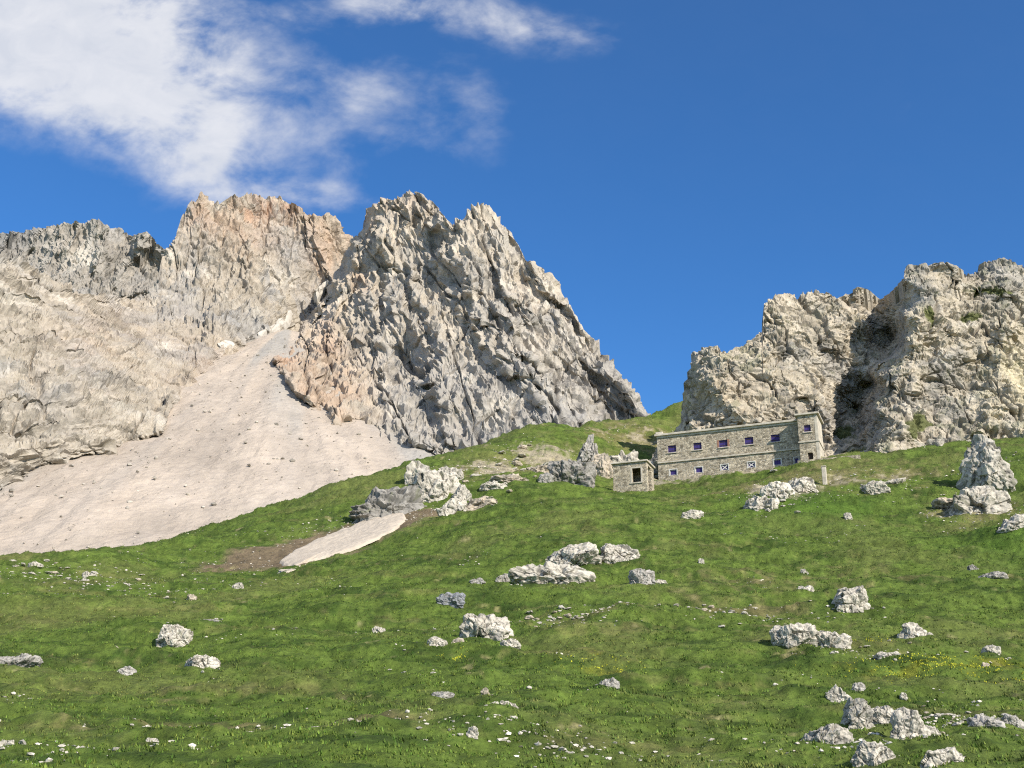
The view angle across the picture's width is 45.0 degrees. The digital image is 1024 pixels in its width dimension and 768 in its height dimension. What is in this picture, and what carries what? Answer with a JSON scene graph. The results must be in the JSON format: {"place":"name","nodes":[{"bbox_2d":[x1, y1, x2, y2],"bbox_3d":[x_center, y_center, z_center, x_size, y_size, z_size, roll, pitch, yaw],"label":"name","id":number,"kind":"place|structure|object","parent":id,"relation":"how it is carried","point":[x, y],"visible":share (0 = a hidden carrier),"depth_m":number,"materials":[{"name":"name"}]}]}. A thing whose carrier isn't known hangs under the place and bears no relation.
{"place":"outdoors","nodes":[
{"label":"outdoors","id":0,"kind":"place"},
{"bbox_2d":[0,218,165,299],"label":"mountain","id":1,"kind":"structure","parent":0,"point":[94,256],"depth_m":1172.80,"materials":[{"name":"grey stone"}]},
{"bbox_2d":[0,191,352,489],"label":"mountain","id":2,"kind":"structure","parent":0,"point":[101,372],"depth_m":674.16,"materials":[{"name":"grey stone"}]},
{"bbox_2d":[217,340,234,353],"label":"snow patch","id":3,"kind":"object","parent":2,"relation":"on","point":[226,344],"visible":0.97,"depth_m":711.21,"materials":[{"name":"white snow"}]},
{"bbox_2d":[257,310,292,336],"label":"snow patch","id":4,"kind":"object","parent":2,"relation":"on","point":[285,324],"visible":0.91,"depth_m":814.65,"materials":[{"name":"white snow"}]},
{"bbox_2d":[0,329,435,554],"bbox_3d":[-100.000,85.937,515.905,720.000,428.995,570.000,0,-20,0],"label":"scree slope","id":5,"kind":"structure","parent":0,"point":[153,515],"depth_m":474.82,"materials":[{"name":"beige gravel"}]},
{"bbox_2d":[0,335,420,552],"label":"scree blocks","id":6,"kind":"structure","parent":5,"relation":"on","point":[153,477],"depth_m":483.75,"materials":[{"name":"stone"}]},
{"bbox_2d":[272,190,650,454],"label":"mountain","id":7,"kind":"structure","parent":0,"point":[426,324],"depth_m":675.36,"materials":[{"name":"grey stone"}]},
{"bbox_2d":[312,280,328,304],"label":"snow patch","id":8,"kind":"object","parent":7,"relation":"on","point":[319,294],"visible":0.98,"depth_m":872.66,"materials":[{"name":"white snow"}]},
{"bbox_2d":[0,401,1023,767],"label":"meadow","id":9,"kind":"structure","parent":0,"point":[246,551],"depth_m":100.28,"materials":[{"name":"green plant"}]},
{"bbox_2d":[0,739,14,746],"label":"stone","id":10,"kind":"object","parent":9,"relation":"on","point":[2,741],"visible":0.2,"depth_m":50.00,"materials":[{"name":"stone"}]},
{"bbox_2d":[0,653,42,667],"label":"rock outcrop","id":11,"kind":"object","parent":9,"relation":"on","point":[25,660],"visible":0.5,"depth_m":80.42,"materials":[{"name":"stone"}]},
{"bbox_2d":[28,561,43,566],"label":"rock","id":12,"kind":"object","parent":9,"relation":"on","point":[35,563],"visible":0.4,"depth_m":136.11,"materials":[{"name":"stone"}]},
{"bbox_2d":[82,571,96,577],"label":"rock","id":13,"kind":"object","parent":9,"relation":"on","point":[85,574],"visible":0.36,"depth_m":134.19,"materials":[{"name":"stone"}]},
{"bbox_2d":[117,666,136,675],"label":"boulder","id":14,"kind":"object","parent":9,"relation":"on","point":[128,670],"visible":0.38,"depth_m":80.32,"materials":[{"name":"stone"}]},
{"bbox_2d":[146,738,158,741],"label":"stone","id":15,"kind":"object","parent":9,"relation":"on","point":[152,739],"visible":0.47,"depth_m":49.59,"materials":[{"name":"stone"}]},
{"bbox_2d":[156,624,192,647],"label":"boulder","id":16,"kind":"object","parent":9,"relation":"on","point":[173,636],"visible":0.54,"depth_m":92.74,"materials":[{"name":"stone"}]},
{"bbox_2d":[186,594,196,600],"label":"stone","id":17,"kind":"object","parent":9,"relation":"on","point":[192,597],"visible":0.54,"depth_m":117.43,"materials":[{"name":"stone"}]},
{"bbox_2d":[184,654,220,668],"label":"boulder","id":18,"kind":"object","parent":9,"relation":"on","point":[202,661],"visible":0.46,"depth_m":81.33,"materials":[{"name":"stone"}]},
{"bbox_2d":[232,582,243,588],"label":"stone","id":19,"kind":"object","parent":9,"relation":"on","point":[238,585],"visible":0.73,"depth_m":123.73,"materials":[{"name":"stone"}]},
{"bbox_2d":[279,565,300,572],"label":"rock","id":20,"kind":"object","parent":9,"relation":"on","point":[288,570],"visible":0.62,"depth_m":142.01,"materials":[{"name":"grey stone"}]},
{"bbox_2d":[279,513,405,565],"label":"snow patch","id":21,"kind":"object","parent":9,"relation":"on","point":[354,537],"visible":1,"depth_m":159.90,"materials":[{"name":"white snow"}]},
{"bbox_2d":[372,626,385,632],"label":"boulder","id":22,"kind":"object","parent":9,"relation":"on","point":[376,629],"visible":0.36,"depth_m":99.04,"materials":[{"name":"stone"}]},
{"bbox_2d":[348,485,426,523],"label":"rock outcrop","id":23,"kind":"object","parent":9,"relation":"on","point":[386,502],"visible":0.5,"depth_m":172.79,"materials":[{"name":"stone"}]},
{"bbox_2d":[404,459,429,484],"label":"rock","id":24,"kind":"object","parent":9,"relation":"on","point":[413,467],"visible":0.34,"depth_m":195.38,"materials":[{"name":"stone"}]},
{"bbox_2d":[408,469,459,502],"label":"boulder","id":25,"kind":"object","parent":9,"relation":"on","point":[435,485],"visible":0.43,"depth_m":178.85,"materials":[{"name":"stone"}]},
{"bbox_2d":[427,636,447,646],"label":"stone","id":26,"kind":"object","parent":9,"relation":"on","point":[435,641],"visible":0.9,"depth_m":85.24,"materials":[{"name":"stone"}]},
{"bbox_2d":[431,691,454,698],"bbox_3d":[-3.642,16.379,64.468,1.344,0.735,1.060,0,-20,0],"label":"stone","id":27,"kind":"object","parent":9,"relation":"on","point":[443,694],"visible":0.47,"depth_m":64.28,"materials":[{"name":"stone"}]},
{"bbox_2d":[436,507,452,516],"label":"boulder","id":28,"kind":"object","parent":9,"relation":"on","point":[445,511],"visible":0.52,"depth_m":165.18,"materials":[{"name":"stone"}]},
{"bbox_2d":[436,592,465,608],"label":"boulder","id":29,"kind":"object","parent":9,"relation":"on","point":[456,600],"visible":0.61,"depth_m":110.19,"materials":[{"name":"stone"}]},
{"bbox_2d":[438,466,463,479],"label":"boulder","id":30,"kind":"object","parent":9,"relation":"on","point":[457,473],"visible":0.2,"depth_m":195.47,"materials":[{"name":"stone"}]},
{"bbox_2d":[442,496,467,513],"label":"boulder","id":31,"kind":"object","parent":9,"relation":"on","point":[456,503],"visible":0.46,"depth_m":168.57,"materials":[{"name":"stone"}]},
{"bbox_2d":[451,637,463,642],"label":"stone","id":32,"kind":"object","parent":9,"relation":"on","point":[458,639],"visible":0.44,"depth_m":85.94,"materials":[{"name":"stone"}]},
{"bbox_2d":[452,484,471,500],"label":"boulder","id":33,"kind":"object","parent":9,"relation":"on","point":[462,490],"visible":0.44,"depth_m":176.54,"materials":[{"name":"stone"}]},
{"bbox_2d":[466,726,478,737],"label":"stone","id":34,"kind":"object","parent":9,"relation":"on","point":[472,732],"visible":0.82,"depth_m":51.58,"materials":[{"name":"stone"}]},
{"bbox_2d":[469,578,485,583],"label":"stone","id":35,"kind":"object","parent":9,"relation":"on","point":[479,580],"visible":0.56,"depth_m":119.96,"materials":[{"name":"stone"}]},
{"bbox_2d":[467,496,497,510],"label":"flat rock","id":36,"kind":"object","parent":9,"relation":"on","point":[476,503],"visible":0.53,"depth_m":169.21,"materials":[{"name":"stone"}]},
{"bbox_2d":[480,688,489,694],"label":"stone","id":37,"kind":"object","parent":9,"relation":"on","point":[484,691],"visible":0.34,"depth_m":62.38,"materials":[{"name":"stone"}]},
{"bbox_2d":[459,613,513,640],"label":"boulder","id":38,"kind":"object","parent":9,"relation":"on","point":[492,626],"visible":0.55,"depth_m":92.94,"materials":[{"name":"stone"}]},
{"bbox_2d":[479,480,507,490],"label":"flat rock","id":39,"kind":"object","parent":9,"relation":"on","point":[489,485],"visible":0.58,"depth_m":178.84,"materials":[{"name":"stone"}]},
{"bbox_2d":[495,573,509,581],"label":"boulder","id":40,"kind":"object","parent":9,"relation":"on","point":[504,577],"visible":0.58,"depth_m":120.91,"materials":[{"name":"stone"}]},
{"bbox_2d":[492,700,517,707],"bbox_3d":[-0.686,15.541,58.554,2.048,1.059,1.740,0,-20,0],"label":"flat rock","id":41,"kind":"object","parent":9,"relation":"on","point":[506,702],"visible":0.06,"depth_m":58.40,"materials":[{"name":"stone"}]},
{"bbox_2d":[489,473,528,482],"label":"flat rock","id":42,"kind":"object","parent":9,"relation":"on","point":[508,478],"visible":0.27,"depth_m":183.78,"materials":[{"name":"stone"}]},
{"bbox_2d":[500,638,520,648],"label":"stone","id":43,"kind":"object","parent":9,"relation":"on","point":[512,642],"visible":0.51,"depth_m":85.27,"materials":[{"name":"stone"}]},
{"bbox_2d":[0,420,1023,764],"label":"pebbles","id":44,"kind":"object","parent":9,"relation":"on","point":[8,744],"visible":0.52,"depth_m":60.38,"materials":[{"name":"stone"}]},
{"bbox_2d":[512,460,522,465],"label":"loose stone","id":45,"kind":"object","parent":9,"relation":"on","point":[516,463],"visible":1,"depth_m":216.33,"materials":[{"name":"stone"}]},
{"bbox_2d":[517,445,526,449],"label":"loose stone","id":46,"kind":"object","parent":9,"relation":"on","point":[522,446],"visible":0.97,"depth_m":229.72,"materials":[{"name":"stone"}]},
{"bbox_2d":[526,465,548,472],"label":"flat rock","id":47,"kind":"object","parent":9,"relation":"on","point":[540,468],"visible":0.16,"depth_m":214.07,"materials":[{"name":"stone"}]},
{"bbox_2d":[538,472,553,482],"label":"rock","id":48,"kind":"object","parent":9,"relation":"on","point":[546,477],"visible":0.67,"depth_m":183.56,"materials":[{"name":"stone"}]},
{"bbox_2d":[508,561,595,584],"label":"rock outcrop","id":49,"kind":"object","parent":9,"relation":"on","point":[551,572],"visible":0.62,"depth_m":118.64,"materials":[{"name":"stone"}]},
{"bbox_2d":[547,459,596,487],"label":"boulder","id":50,"kind":"object","parent":9,"relation":"on","point":[574,472],"visible":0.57,"depth_m":184.13,"materials":[{"name":"stone"}]},
{"bbox_2d":[545,542,602,565],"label":"rock outcrop","id":51,"kind":"object","parent":9,"relation":"on","point":[585,553],"visible":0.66,"depth_m":126.22,"materials":[{"name":"stone"}]},
{"bbox_2d":[576,434,598,462],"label":"rock pinnacle","id":52,"kind":"object","parent":9,"relation":"on","point":[588,452],"visible":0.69,"depth_m":220.86,"materials":[{"name":"stone"}]},
{"bbox_2d":[591,453,612,478],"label":"rock","id":53,"kind":"object","parent":9,"relation":"on","point":[604,466],"visible":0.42,"depth_m":218.49,"materials":[{"name":"stone"}]},
{"bbox_2d":[596,677,619,688],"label":"boulder","id":54,"kind":"object","parent":9,"relation":"on","point":[612,682],"visible":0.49,"depth_m":67.33,"materials":[{"name":"stone"}]},
{"bbox_2d":[600,543,639,563],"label":"rock outcrop","id":55,"kind":"object","parent":9,"relation":"on","point":[611,554],"visible":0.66,"depth_m":128.28,"materials":[{"name":"stone"}]},
{"bbox_2d":[609,449,652,467],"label":"rock outcrop","id":56,"kind":"object","parent":9,"relation":"on","point":[630,456],"visible":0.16,"depth_m":228.61,"materials":[{"name":"stone"}]},
{"bbox_2d":[611,459,654,491],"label":"stone hut","id":57,"kind":"object","parent":9,"relation":"on","point":[635,475],"visible":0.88,"depth_m":184.33,"materials":[{"name":"stone"}]},
{"bbox_2d":[628,568,655,584],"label":"boulder","id":58,"kind":"object","parent":9,"relation":"on","point":[640,575],"visible":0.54,"depth_m":116.88,"materials":[{"name":"stone"}]},
{"bbox_2d":[656,579,667,583],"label":"stone","id":59,"kind":"object","parent":9,"relation":"on","point":[658,581],"visible":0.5,"depth_m":119.29,"materials":[{"name":"stone"}]},
{"bbox_2d":[681,509,703,518],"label":"rock","id":60,"kind":"object","parent":9,"relation":"on","point":[694,514],"visible":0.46,"depth_m":152.47,"materials":[{"name":"stone"}]},
{"bbox_2d":[436,635,1023,683],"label":"wildflowers","id":61,"kind":"object","parent":9,"relation":"on","point":[456,657],"visible":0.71,"depth_m":79.18,"materials":[{"name":"yellow plant"}]},
{"bbox_2d":[654,411,824,480],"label":"stone barracks","id":62,"kind":"structure","parent":9,"relation":"on","point":[752,448],"depth_m":197.53,"materials":[{"name":"stone"}]},
{"bbox_2d":[667,445,677,453],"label":"window","id":63,"kind":"structure","parent":62,"relation":"in","point":[671,449],"depth_m":201.76,"materials":[{"name":"glass"}]},
{"bbox_2d":[669,468,677,475],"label":"window","id":64,"kind":"structure","parent":62,"relation":"in","point":[671,471],"depth_m":200.44,"materials":[{"name":"blue glass"}]},
{"bbox_2d":[692,443,702,450],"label":"window","id":65,"kind":"structure","parent":62,"relation":"in","point":[697,446],"depth_m":200.29,"materials":[{"name":"glass"}]},
{"bbox_2d":[694,466,702,472],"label":"window","id":66,"kind":"structure","parent":62,"relation":"in","point":[700,468],"depth_m":199.00,"materials":[{"name":"blue glass"}]},
{"bbox_2d":[717,439,728,448],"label":"window","id":67,"kind":"structure","parent":62,"relation":"in","point":[719,443],"depth_m":198.88,"materials":[{"name":"glass"}]},
{"bbox_2d":[720,463,728,470],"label":"window","id":68,"kind":"structure","parent":62,"relation":"in","point":[722,466],"depth_m":197.52,"materials":[{"name":"white paint"}]},
{"bbox_2d":[743,437,754,445],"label":"window","id":69,"kind":"structure","parent":62,"relation":"in","point":[748,441],"depth_m":197.47,"materials":[{"name":"glass"}]},
{"bbox_2d":[747,461,755,468],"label":"window","id":70,"kind":"structure","parent":62,"relation":"in","point":[749,465],"depth_m":196.08,"materials":[{"name":"white paint"}]},
{"bbox_2d":[770,434,780,442],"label":"window","id":71,"kind":"structure","parent":62,"relation":"in","point":[773,440],"depth_m":196.08,"materials":[{"name":"glass"}]},
{"bbox_2d":[773,458,781,465],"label":"window","id":72,"kind":"structure","parent":62,"relation":"in","point":[775,462],"depth_m":194.74,"materials":[{"name":"glass"}]},
{"bbox_2d":[743,495,779,511],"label":"rock outcrop","id":73,"kind":"object","parent":9,"relation":"on","point":[755,503],"visible":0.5,"depth_m":156.95,"materials":[{"name":"stone"}]},
{"bbox_2d":[759,481,794,499],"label":"rock outcrop","id":74,"kind":"object","parent":9,"relation":"on","point":[777,490],"visible":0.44,"depth_m":162.60,"materials":[{"name":"stone"}]},
{"bbox_2d":[769,622,819,648],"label":"rock outcrop","id":75,"kind":"object","parent":9,"relation":"on","point":[790,635],"visible":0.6,"depth_m":85.29,"materials":[{"name":"stone"}]},
{"bbox_2d":[788,477,818,492],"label":"rock outcrop","id":76,"kind":"object","parent":9,"relation":"on","point":[807,484],"visible":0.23,"depth_m":167.73,"materials":[{"name":"stone"}]},
{"bbox_2d":[796,585,814,591],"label":"boulder","id":77,"kind":"object","parent":9,"relation":"on","point":[809,588],"visible":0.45,"depth_m":111.17,"materials":[{"name":"stone"}]},
{"bbox_2d":[821,465,827,484],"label":"concrete post","id":78,"kind":"object","parent":9,"relation":"on","point":[824,475],"visible":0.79,"depth_m":171.86,"materials":[{"name":"grey concrete"}]},
{"bbox_2d":[801,723,853,744],"bbox_3d":[13.834,15.921,54.263,2.558,1.772,2.078,-19,-18,-7],"label":"rock outcrop","id":79,"kind":"object","parent":9,"relation":"on","point":[833,733],"visible":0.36,"depth_m":53.80,"materials":[{"name":"stone"}]},
{"bbox_2d":[798,455,860,462],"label":"retaining wall","id":80,"kind":"structure","parent":9,"relation":"on","point":[851,456],"depth_m":187.96,"materials":[{"name":"grey stone"}]},
{"bbox_2d":[816,630,851,648],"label":"rock outcrop","id":81,"kind":"object","parent":9,"relation":"on","point":[828,639],"visible":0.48,"depth_m":85.12,"materials":[{"name":"stone"}]},
{"bbox_2d":[649,257,1023,477],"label":"rock cliff","id":82,"kind":"structure","parent":9,"relation":"on","point":[920,355],"depth_m":224.36,"materials":[{"name":"stone"}]},
{"bbox_2d":[825,684,850,702],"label":"rock","id":83,"kind":"object","parent":9,"relation":"on","point":[837,694],"visible":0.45,"depth_m":67.72,"materials":[{"name":"stone"}]},
{"bbox_2d":[843,513,852,519],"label":"stone","id":84,"kind":"object","parent":9,"relation":"on","point":[847,515],"visible":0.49,"depth_m":150.26,"materials":[{"name":"stone"}]},
{"bbox_2d":[831,585,870,612],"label":"boulder","id":85,"kind":"object","parent":9,"relation":"on","point":[852,600],"visible":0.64,"depth_m":103.66,"materials":[{"name":"stone"}]},
{"bbox_2d":[840,697,873,729],"bbox_3d":[16.011,15.762,57.279,1.510,2.489,1.227,0,-20,0],"label":"boulder","id":86,"kind":"object","parent":9,"relation":"on","point":[857,712],"visible":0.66,"depth_m":57.04,"materials":[{"name":"stone"}]},
{"bbox_2d":[851,682,865,690],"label":"rock","id":87,"kind":"object","parent":9,"relation":"on","point":[860,686],"visible":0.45,"depth_m":72.16,"materials":[{"name":"stone"}]},
{"bbox_2d":[850,739,895,766],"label":"rock outcrop","id":88,"kind":"object","parent":9,"relation":"on","point":[870,753],"visible":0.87,"depth_m":48.32,"materials":[{"name":"stone"}]},
{"bbox_2d":[860,480,890,494],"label":"rock outcrop","id":89,"kind":"object","parent":9,"relation":"on","point":[873,487],"visible":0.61,"depth_m":164.90,"materials":[{"name":"stone"}]},
{"bbox_2d":[872,705,894,724],"bbox_3d":[17.543,16.000,58.329,1.620,1.670,1.325,0,-20,0],"label":"rock outcrop","id":90,"kind":"object","parent":9,"relation":"on","point":[881,714],"visible":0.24,"depth_m":57.96,"materials":[{"name":"stone"}]},
{"bbox_2d":[873,651,900,659],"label":"rock outcrop","id":91,"kind":"object","parent":9,"relation":"on","point":[877,656],"visible":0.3,"depth_m":81.59,"materials":[{"name":"stone"}]},
{"bbox_2d":[885,478,905,483],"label":"flat rock","id":92,"kind":"object","parent":9,"relation":"on","point":[896,481],"visible":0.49,"depth_m":169.24,"materials":[{"name":"stone"}]},
{"bbox_2d":[899,692,907,699],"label":"stone","id":93,"kind":"object","parent":9,"relation":"on","point":[902,696],"visible":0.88,"depth_m":69.09,"materials":[{"name":"stone"}]},
{"bbox_2d":[890,707,930,739],"bbox_3d":[17.539,15.641,54.756,1.819,2.675,1.486,0,-20,0],"label":"rock outcrop","id":94,"kind":"object","parent":9,"relation":"on","point":[905,722],"visible":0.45,"depth_m":54.40,"materials":[{"name":"stone"}]},
{"bbox_2d":[897,622,926,638],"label":"boulder","id":95,"kind":"object","parent":9,"relation":"on","point":[911,630],"visible":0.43,"depth_m":93.15,"materials":[{"name":"stone"}]},
{"bbox_2d":[925,725,940,735],"bbox_3d":[18.941,15.981,56.074,1.011,1.008,0.795,0,-20,0],"label":"rock","id":96,"kind":"object","parent":9,"relation":"on","point":[933,730],"visible":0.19,"depth_m":55.89,"materials":[{"name":"stone"}]},
{"bbox_2d":[931,497,952,509],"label":"flat rock","id":97,"kind":"object","parent":9,"relation":"on","point":[943,503],"visible":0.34,"depth_m":155.60,"materials":[{"name":"stone"}]},
{"bbox_2d":[920,747,965,767],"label":"flat rock","id":98,"kind":"object","parent":9,"relation":"on","point":[930,759],"visible":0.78,"depth_m":45.76,"materials":[{"name":"stone"}]},
{"bbox_2d":[967,564,978,570],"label":"rock","id":99,"kind":"object","parent":9,"relation":"on","point":[971,566],"visible":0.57,"depth_m":119.83,"materials":[{"name":"stone"}]},
{"bbox_2d":[945,485,1012,515],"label":"rock outcrop","id":100,"kind":"object","parent":9,"relation":"on","point":[987,499],"visible":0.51,"depth_m":151.49,"materials":[{"name":"stone"}]},
{"bbox_2d":[966,713,1005,727],"bbox_3d":[21.790,15.763,56.814,1.615,1.296,1.353,0,-20,0],"label":"rock","id":101,"kind":"object","parent":9,"relation":"on","point":[979,720],"visible":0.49,"depth_m":56.47,"materials":[{"name":"stone"}]},
{"bbox_2d":[956,434,1016,492],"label":"rock tower","id":102,"kind":"structure","parent":9,"relation":"on","point":[983,463],"depth_m":164.09,"materials":[{"name":"stone"}]},
{"bbox_2d":[981,644,1001,654],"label":"boulder","id":103,"kind":"object","parent":9,"relation":"on","point":[992,648],"visible":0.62,"depth_m":84.72,"materials":[{"name":"stone"}]},
{"bbox_2d":[978,571,1008,578],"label":"flat rock","id":104,"kind":"object","parent":9,"relation":"on","point":[996,575],"visible":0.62,"depth_m":114.90,"materials":[{"name":"stone"}]},
{"bbox_2d":[997,514,1023,532],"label":"flat rock","id":105,"kind":"object","parent":9,"relation":"on","point":[1014,522],"visible":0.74,"depth_m":131.04,"materials":[{"name":"stone"}]},
{"bbox_2d":[1001,714,1023,728],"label":"rock","id":106,"kind":"object","parent":9,"relation":"on","point":[1015,721],"visible":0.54,"depth_m":57.45,"materials":[{"name":"stone"}]},
{"bbox_2d":[0,0,1023,414],"label":"sky","id":107,"kind":"structure","parent":0,"point":[678,168],"materials":[{"name":"blue"}]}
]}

